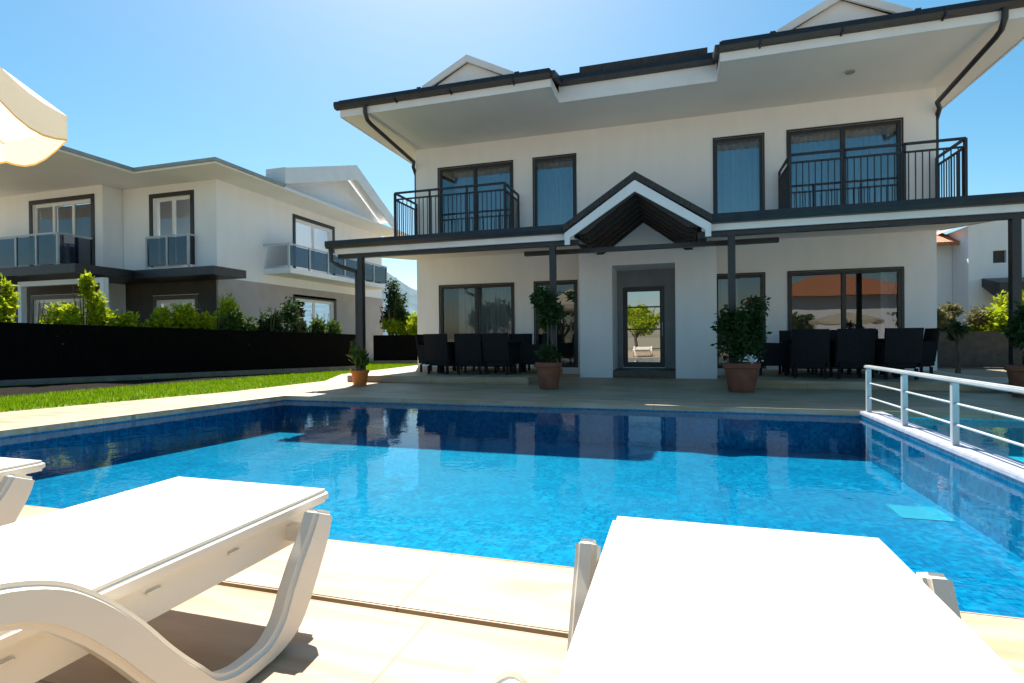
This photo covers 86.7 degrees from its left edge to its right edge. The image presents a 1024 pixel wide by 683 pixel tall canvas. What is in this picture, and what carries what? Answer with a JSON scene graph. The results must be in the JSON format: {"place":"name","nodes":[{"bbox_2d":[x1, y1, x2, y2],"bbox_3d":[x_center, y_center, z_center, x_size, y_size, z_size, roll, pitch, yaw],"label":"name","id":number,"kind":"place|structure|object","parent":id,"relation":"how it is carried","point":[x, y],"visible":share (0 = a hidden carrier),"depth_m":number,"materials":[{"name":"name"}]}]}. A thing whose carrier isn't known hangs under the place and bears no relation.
{"place":"outdoors","nodes":[
{"label":"outdoors","id":0,"kind":"place"},
{"bbox_2d":[0,370,349,397],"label":"planting bed","id":1,"kind":"object","parent":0,"point":[17,390],"visible":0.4,"depth_m":12.30,"materials":[{"name":"soil"}]},
{"bbox_2d":[0,360,417,411],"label":"lawn","id":2,"kind":"structure","parent":0,"point":[150,397],"depth_m":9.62,"materials":[{"name":"plant"}]},
{"bbox_2d":[0,273,22,322],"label":"shrub","id":3,"kind":"object","parent":2,"relation":"on","point":[9,305],"visible":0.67,"depth_m":12.76,"materials":[{"name":"green plant"}]},
{"bbox_2d":[26,301,57,323],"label":"shrub","id":4,"kind":"object","parent":2,"relation":"on","point":[42,318],"visible":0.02,"depth_m":13.26,"materials":[{"name":"green plant"}]},
{"bbox_2d":[40,300,85,323],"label":"shrub","id":5,"kind":"object","parent":2,"relation":"on","point":[60,312],"visible":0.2,"depth_m":13.48,"materials":[{"name":"green plant"}]},
{"bbox_2d":[61,270,114,332],"bbox_3d":[-10.745,-0.428,13.675,0.867,2.827,1.119,0,0,33],"label":"shrub","id":6,"kind":"object","parent":2,"relation":"on","point":[97,309],"visible":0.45,"depth_m":13.68,"materials":[{"name":"green plant"}]},
{"bbox_2d":[101,308,142,326],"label":"shrub","id":7,"kind":"object","parent":2,"relation":"on","point":[131,320],"visible":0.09,"depth_m":14.09,"materials":[{"name":"green plant"}]},
{"bbox_2d":[116,315,153,326],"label":"shrub","id":8,"kind":"object","parent":2,"relation":"on","point":[139,324],"visible":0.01,"depth_m":14.39,"materials":[{"name":"green plant"}]},
{"bbox_2d":[142,305,177,327],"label":"shrub","id":9,"kind":"object","parent":2,"relation":"on","point":[157,314],"visible":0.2,"depth_m":14.65,"materials":[{"name":"green plant"}]},
{"bbox_2d":[144,301,205,328],"bbox_3d":[-9.368,-0.077,15.068,1.376,2.088,1.477,0,0,17],"label":"shrub","id":10,"kind":"object","parent":2,"relation":"on","point":[186,316],"visible":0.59,"depth_m":14.94,"materials":[{"name":"green plant"}]},
{"bbox_2d":[0,322,355,385],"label":"fence","id":11,"kind":"object","parent":2,"relation":"on","point":[34,353],"visible":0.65,"depth_m":14.12,"materials":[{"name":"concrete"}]},
{"bbox_2d":[182,310,217,329],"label":"shrub","id":12,"kind":"object","parent":2,"relation":"on","point":[209,320],"visible":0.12,"depth_m":15.37,"materials":[{"name":"green plant"}]},
{"bbox_2d":[194,289,240,329],"bbox_3d":[-8.751,-0.314,16.144,1.388,2.544,1.536,0,0,17],"label":"shrub","id":13,"kind":"object","parent":2,"relation":"on","point":[226,305],"visible":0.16,"depth_m":16.07,"materials":[{"name":"green plant"}]},
{"bbox_2d":[221,305,259,345],"bbox_3d":[-8.035,-0.066,16.120,1.367,2.034,1.095,0,0,17],"label":"shrub","id":14,"kind":"object","parent":2,"relation":"on","point":[235,320],"visible":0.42,"depth_m":15.88,"materials":[{"name":"green plant"}]},
{"bbox_2d":[255,307,291,331],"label":"shrub","id":15,"kind":"object","parent":2,"relation":"on","point":[271,322],"visible":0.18,"depth_m":16.60,"materials":[{"name":"green plant"}]},
{"bbox_2d":[277,296,312,332],"bbox_3d":[-6.902,-0.244,17.189,1.638,2.355,1.367,0,0,17],"label":"shrub","id":16,"kind":"object","parent":2,"relation":"on","point":[290,314],"visible":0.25,"depth_m":16.84,"materials":[{"name":"green plant"}]},
{"bbox_2d":[309,313,342,333],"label":"shrub","id":17,"kind":"object","parent":2,"relation":"on","point":[317,325],"visible":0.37,"depth_m":17.51,"materials":[{"name":"green plant"}]},
{"bbox_2d":[378,277,410,334],"bbox_3d":[-5.454,-1.055,25.188,1.472,3.950,1.466,0,0,17],"label":"tree","id":18,"kind":"object","parent":2,"relation":"on","point":[395,306],"visible":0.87,"depth_m":25.07,"materials":[{"name":"green plant"}]},
{"bbox_2d":[373,335,417,363],"bbox_3d":[-3.388,0.320,21.813,4.487,1.190,0.220,-1,0,4],"label":"fence","id":19,"kind":"object","parent":2,"relation":"on","point":[390,349],"visible":0.26,"depth_m":21.87,"materials":[{"name":"concrete"}]},
{"bbox_2d":[379,311,416,334],"bbox_3d":[-4.759,-0.261,25.153,2.529,2.359,2.178,0,0,17],"label":"tree","id":20,"kind":"object","parent":2,"relation":"on","point":[396,327],"visible":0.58,"depth_m":24.70,"materials":[{"name":"green plant"}]},
{"bbox_2d":[409,310,416,334],"bbox_3d":[-3.687,-0.328,24.637,1.864,2.481,2.155,0,0,17],"label":"tree","id":21,"kind":"object","parent":2,"relation":"on","point":[413,319],"visible":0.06,"depth_m":24.21,"materials":[{"name":"green plant"}]},
{"bbox_2d":[382,272,416,334],"bbox_3d":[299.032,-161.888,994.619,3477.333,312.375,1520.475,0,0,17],"label":"hills","id":22,"kind":"structure","parent":0,"point":[411,297],"depth_m":1357.87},
{"bbox_2d":[7,359,1007,411],"bbox_3d":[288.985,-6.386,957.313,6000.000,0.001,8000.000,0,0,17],"label":"ground","id":23,"kind":"structure","parent":0,"point":[989,371],"depth_m":14.47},
{"bbox_2d":[0,146,408,358],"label":"neighbour house","id":24,"kind":"structure","parent":23,"relation":"on","point":[144,241],"depth_m":19.93,"materials":[{"name":"white paint"}]},
{"bbox_2d":[30,294,88,322],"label":"window","id":25,"kind":"structure","parent":24,"relation":"in","point":[67,297],"depth_m":20.25,"materials":[{"name":"metal"}]},
{"bbox_2d":[29,193,94,265],"bbox_3d":[-16.614,-4.002,20.059,3.338,2.621,0.168,0,0,17],"label":"window","id":26,"kind":"structure","parent":24,"relation":"in","point":[91,199],"depth_m":19.97,"materials":[{"name":"metal"}]},
{"bbox_2d":[149,190,194,265],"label":"window","id":27,"kind":"structure","parent":24,"relation":"in","point":[187,192],"depth_m":19.52,"materials":[{"name":"metal"}]},
{"bbox_2d":[152,294,198,314],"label":"window","id":28,"kind":"structure","parent":24,"relation":"in","point":[170,298],"depth_m":19.45,"materials":[{"name":"metal"}]},
{"bbox_2d":[292,214,334,274],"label":"window","id":29,"kind":"structure","parent":24,"relation":"in","point":[294,216],"depth_m":23.99,"materials":[{"name":"metal"}]},
{"bbox_2d":[293,294,336,331],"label":"window","id":30,"kind":"structure","parent":24,"relation":"in","point":[311,306],"depth_m":24.14,"materials":[{"name":"metal"}]},
{"bbox_2d":[942,321,969,373],"bbox_3d":[11.132,0.148,13.574,0.476,1.340,0.722,0,0,17],"label":"tree","id":31,"kind":"object","parent":23,"relation":"on","point":[955,330],"visible":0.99,"depth_m":13.51,"materials":[{"name":"green plant"}]},
{"bbox_2d":[937,301,994,330],"bbox_3d":[13.539,-0.263,16.742,1.972,2.025,1.507,0,0,17],"label":"shrub","id":32,"kind":"object","parent":23,"relation":"on","point":[947,312],"visible":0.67,"depth_m":16.40,"materials":[{"name":"green plant"}]},
{"bbox_2d":[937,331,1023,366],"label":"garden wall","id":33,"kind":"structure","parent":23,"relation":"on","point":[983,348],"depth_m":15.77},
{"bbox_2d":[962,289,1023,333],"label":"shrub","id":34,"kind":"object","parent":23,"relation":"on","point":[998,321],"visible":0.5,"depth_m":15.90,"materials":[{"name":"green plant"}]},
{"bbox_2d":[0,365,1023,682],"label":"deck","id":35,"kind":"structure","parent":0,"point":[216,627],"depth_m":1.81,"materials":[{"name":"stone"}]},
{"bbox_2d":[0,457,44,525],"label":"sun lounger","id":36,"kind":"object","parent":35,"relation":"on","point":[16,484],"visible":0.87,"depth_m":2.35,"materials":[{"name":"white plastic"}]},
{"bbox_2d":[0,477,331,682],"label":"sun lounger","id":37,"kind":"object","parent":35,"relation":"on","point":[105,579],"visible":1,"depth_m":1.46,"materials":[{"name":"white plastic"}]},
{"bbox_2d":[345,339,369,385],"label":"potted plant","id":38,"kind":"object","parent":35,"relation":"on","point":[359,358],"visible":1,"depth_m":11.30,"materials":[{"name":"green plant"}]},
{"bbox_2d":[347,367,562,384],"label":"terrace","id":39,"kind":"structure","parent":35,"relation":"on","point":[470,376],"depth_m":11.99,"materials":[{"name":"stone"}]},
{"bbox_2d":[415,334,448,372],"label":"dining chair","id":40,"kind":"object","parent":39,"relation":"on","point":[420,347],"visible":0.33,"depth_m":13.27,"materials":[{"name":"black wicker"}]},
{"bbox_2d":[423,334,458,374],"bbox_3d":[-1.633,0.289,12.608,0.650,0.930,0.650,0,0,26],"label":"dining chair","id":41,"kind":"object","parent":39,"relation":"on","point":[439,351],"visible":0.8,"depth_m":12.37,"materials":[{"name":"black wicker"}]},
{"bbox_2d":[454,333,486,374],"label":"dining chair","id":42,"kind":"object","parent":39,"relation":"on","point":[468,349],"visible":0.77,"depth_m":12.20,"materials":[{"name":"black wicker"}]},
{"bbox_2d":[460,334,481,370],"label":"dining chair","id":43,"kind":"object","parent":39,"relation":"on","point":[461,367],"visible":0.02,"depth_m":14.17,"materials":[{"name":"black wicker"}]},
{"bbox_2d":[441,341,523,373],"bbox_3d":[-0.735,0.373,13.126,1.900,0.740,0.900,0,0,17],"label":"dining table","id":44,"kind":"object","parent":39,"relation":"on","point":[518,343],"visible":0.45,"depth_m":12.88,"materials":[{"name":"black wicker"}]},
{"bbox_2d":[482,333,517,374],"bbox_3d":[-0.273,0.278,12.260,0.650,0.930,0.650,0,0,23],"label":"dining chair","id":45,"kind":"object","parent":39,"relation":"on","point":[499,349],"visible":1,"depth_m":12.02,"materials":[{"name":"black wicker"}]},
{"bbox_2d":[503,334,531,371],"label":"dining chair","id":46,"kind":"object","parent":39,"relation":"on","point":[526,338],"visible":0.21,"depth_m":13.83,"materials":[{"name":"black wicker"}]},
{"bbox_2d":[519,333,546,372],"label":"dining chair","id":47,"kind":"object","parent":39,"relation":"on","point":[527,356],"visible":0.59,"depth_m":12.48,"materials":[{"name":"black wicker"}]},
{"bbox_2d":[0,400,1023,617],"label":"pool basin","id":48,"kind":"object","parent":35,"relation":"in","point":[549,485],"visible":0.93,"depth_m":5.93,"materials":[{"name":"blue tile"}]},
{"bbox_2d":[127,400,463,422],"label":"wall","id":49,"kind":"structure","parent":48,"relation":"in","point":[284,403],"depth_m":8.59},
{"bbox_2d":[885,504,956,521],"bbox_3d":[3.458,1.452,4.598,0.380,0.004,0.380,0,0,17],"label":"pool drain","id":50,"kind":"object","parent":48,"relation":"in","point":[920,512],"visible":1,"depth_m":4.58,"materials":[{"name":"plastic"}]},
{"bbox_2d":[0,393,1023,680],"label":"pool coping","id":51,"kind":"object","parent":35,"relation":"on","point":[514,595],"visible":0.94,"depth_m":2.18,"materials":[{"name":"stone"}]},
{"bbox_2d":[0,67,66,166],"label":"parasol","id":52,"kind":"object","parent":51,"relation":"on","point":[33,128],"visible":1,"depth_m":3.95,"materials":[{"name":"beige fabric"}]},
{"bbox_2d":[528,285,577,389],"bbox_3d":[0.763,-0.086,10.322,0.866,1.956,0.862,-1,0,-17],"label":"potted plant","id":53,"kind":"object","parent":35,"relation":"on","point":[550,312],"visible":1,"depth_m":10.12,"materials":[{"name":"green plant"}]},
{"bbox_2d":[324,0,1023,393],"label":"villa","id":54,"kind":"object","parent":35,"relation":"on","point":[656,212],"visible":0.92,"depth_m":12.71,"materials":[{"name":"white paint"}]},
{"bbox_2d":[437,160,513,232],"bbox_3d":[-0.984,-3.774,15.402,2.260,2.415,0.416,0,0,17],"label":"window","id":55,"kind":"structure","parent":54,"relation":"in","point":[504,174],"depth_m":15.47,"materials":[{"name":"glass"}]},
{"bbox_2d":[439,282,514,366],"bbox_3d":[-0.953,-0.454,15.417,2.260,2.335,0.414,0,0,17],"label":"window","id":56,"kind":"structure","parent":54,"relation":"in","point":[485,307],"depth_m":15.47,"materials":[{"name":"metal"}]},
{"bbox_2d":[532,153,576,225],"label":"window","id":57,"kind":"structure","parent":54,"relation":"in","point":[555,198],"depth_m":14.86,"materials":[{"name":"glass"}]},
{"bbox_2d":[534,280,577,367],"bbox_3d":[1.187,-0.470,14.618,1.200,2.335,0.120,0,0,17],"label":"window","id":58,"kind":"structure","parent":54,"relation":"in","point":[559,282],"depth_m":14.46,"materials":[{"name":"metal"}]},
{"bbox_2d":[623,286,664,366],"bbox_3d":[3.390,-0.374,13.952,1.046,2.068,0.162,0,0,17],"label":"door","id":59,"kind":"structure","parent":54,"relation":"in","point":[643,307],"depth_m":13.97,"materials":[{"name":"glass"}]},
{"bbox_2d":[713,132,764,213],"bbox_3d":[5.587,-3.825,13.415,1.170,2.415,0.410,0,0,17],"label":"window","id":60,"kind":"structure","parent":54,"relation":"in","point":[738,169],"depth_m":13.51,"materials":[{"name":"glass"}]},
{"bbox_2d":[717,272,765,368],"bbox_3d":[5.619,-0.505,13.434,1.170,2.335,0.416,0,0,17],"label":"window","id":61,"kind":"structure","parent":54,"relation":"in","point":[722,279],"depth_m":13.55,"materials":[{"name":"metal"}]},
{"bbox_2d":[786,117,903,207],"bbox_3d":[7.751,-3.842,12.764,2.390,2.415,0.415,0,0,17],"label":"window","id":62,"kind":"structure","parent":54,"relation":"in","point":[871,137],"depth_m":12.82,"materials":[{"name":"glass"}]},
{"bbox_2d":[787,266,904,369],"bbox_3d":[7.781,-0.522,12.774,2.390,2.335,0.402,0,0,17],"label":"window","id":63,"kind":"structure","parent":54,"relation":"in","point":[888,277],"depth_m":12.62,"materials":[{"name":"metal"}]},
{"bbox_2d":[710,295,772,392],"bbox_3d":[3.981,0.033,9.360,0.851,1.670,0.859,-1,0,-31],"label":"potted plant","id":64,"kind":"object","parent":35,"relation":"on","point":[742,335],"visible":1,"depth_m":9.22,"materials":[{"name":"green plant"}]},
{"bbox_2d":[461,516,1023,682],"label":"sun lounger","id":65,"kind":"object","parent":35,"relation":"on","point":[659,601],"visible":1,"depth_m":1.07,"materials":[{"name":"white plastic"}]},
{"bbox_2d":[755,370,1008,392],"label":"terrace","id":66,"kind":"structure","parent":35,"relation":"on","point":[774,379],"depth_m":9.68,"materials":[{"name":"stone"}]},
{"bbox_2d":[754,343,787,375],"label":"dining chair","id":67,"kind":"object","parent":66,"relation":"on","point":[774,354],"visible":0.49,"depth_m":11.00,"materials":[{"name":"black wicker"}]},
{"bbox_2d":[779,330,813,373],"bbox_3d":[6.196,0.220,11.789,0.650,0.930,0.650,0,0,19],"label":"dining chair","id":68,"kind":"object","parent":66,"relation":"on","point":[785,334],"visible":0.16,"depth_m":12.08,"materials":[{"name":"black wicker"}]},
{"bbox_2d":[788,329,829,378],"bbox_3d":[5.693,0.231,10.396,0.650,0.930,0.650,0,0,23],"label":"dining chair","id":69,"kind":"object","parent":66,"relation":"on","point":[808,348],"visible":0.99,"depth_m":10.15,"materials":[{"name":"black wicker"}]},
{"bbox_2d":[815,330,849,373],"bbox_3d":[6.826,0.215,11.599,0.650,0.930,0.650,0,0,17],"label":"dining chair","id":70,"kind":"object","parent":66,"relation":"on","point":[833,334],"visible":0.09,"depth_m":11.81,"materials":[{"name":"black wicker"}]},
{"bbox_2d":[783,338,898,376],"bbox_3d":[6.588,0.315,10.914,1.900,0.740,0.900,0,0,17],"label":"dining table","id":71,"kind":"object","parent":66,"relation":"on","point":[788,341],"visible":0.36,"depth_m":10.78,"materials":[{"name":"black wicker"}]},
{"bbox_2d":[829,328,875,378],"bbox_3d":[6.372,0.226,10.190,0.650,0.930,0.650,0,0,14],"label":"dining chair","id":72,"kind":"object","parent":66,"relation":"on","point":[852,348],"visible":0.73,"depth_m":9.94,"materials":[{"name":"black wicker"}]},
{"bbox_2d":[850,329,877,373],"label":"dining chair","id":73,"kind":"object","parent":66,"relation":"on","point":[876,336],"visible":0.04,"depth_m":11.56,"materials":[{"name":"black wicker"}]},
{"bbox_2d":[871,328,923,379],"bbox_3d":[7.032,0.221,9.929,0.650,0.930,0.650,0,0,8],"label":"dining chair","id":74,"kind":"object","parent":66,"relation":"on","point":[900,348],"visible":0.77,"depth_m":9.67,"materials":[{"name":"black wicker"}]},
{"bbox_2d":[892,328,939,374],"bbox_3d":[7.830,0.211,10.514,0.650,0.930,0.650,0,0,20],"label":"dining chair","id":75,"kind":"object","parent":66,"relation":"on","point":[930,343],"visible":0.44,"depth_m":10.19,"materials":[{"name":"black wicker"}]},
{"bbox_2d":[893,417,1023,469],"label":"wading pool basin","id":76,"kind":"object","parent":35,"relation":"in","point":[1012,430],"depth_m":6.44,"materials":[{"name":"teal tile"}]},
{"bbox_2d":[859,411,1023,482],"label":"pool divider","id":77,"kind":"object","parent":76,"relation":"on","point":[1003,464],"visible":0.95,"depth_m":4.57,"materials":[{"name":"white tile"}]},
{"bbox_2d":[864,365,1023,446],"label":"pool railing","id":78,"kind":"object","parent":77,"relation":"on","point":[955,404],"visible":1,"depth_m":4.67,"materials":[{"name":"white metal"}]},
{"bbox_2d":[1001,301,1023,397],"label":"potted plant","id":79,"kind":"object","parent":35,"relation":"on","point":[1015,336],"visible":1,"depth_m":8.13,"materials":[{"name":"green plant"}]},
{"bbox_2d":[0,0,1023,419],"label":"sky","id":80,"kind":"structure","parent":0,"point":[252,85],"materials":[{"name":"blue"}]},
{"bbox_2d":[937,219,1023,325],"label":"white house","id":81,"kind":"structure","parent":0,"point":[972,266],"depth_m":19.93,"materials":[{"name":"paint"}]},
{"bbox_2d":[993,251,1004,262],"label":"window","id":82,"kind":"structure","parent":81,"relation":"in","point":[998,256],"depth_m":19.80,"materials":[{"name":"black glass"}]}
]}

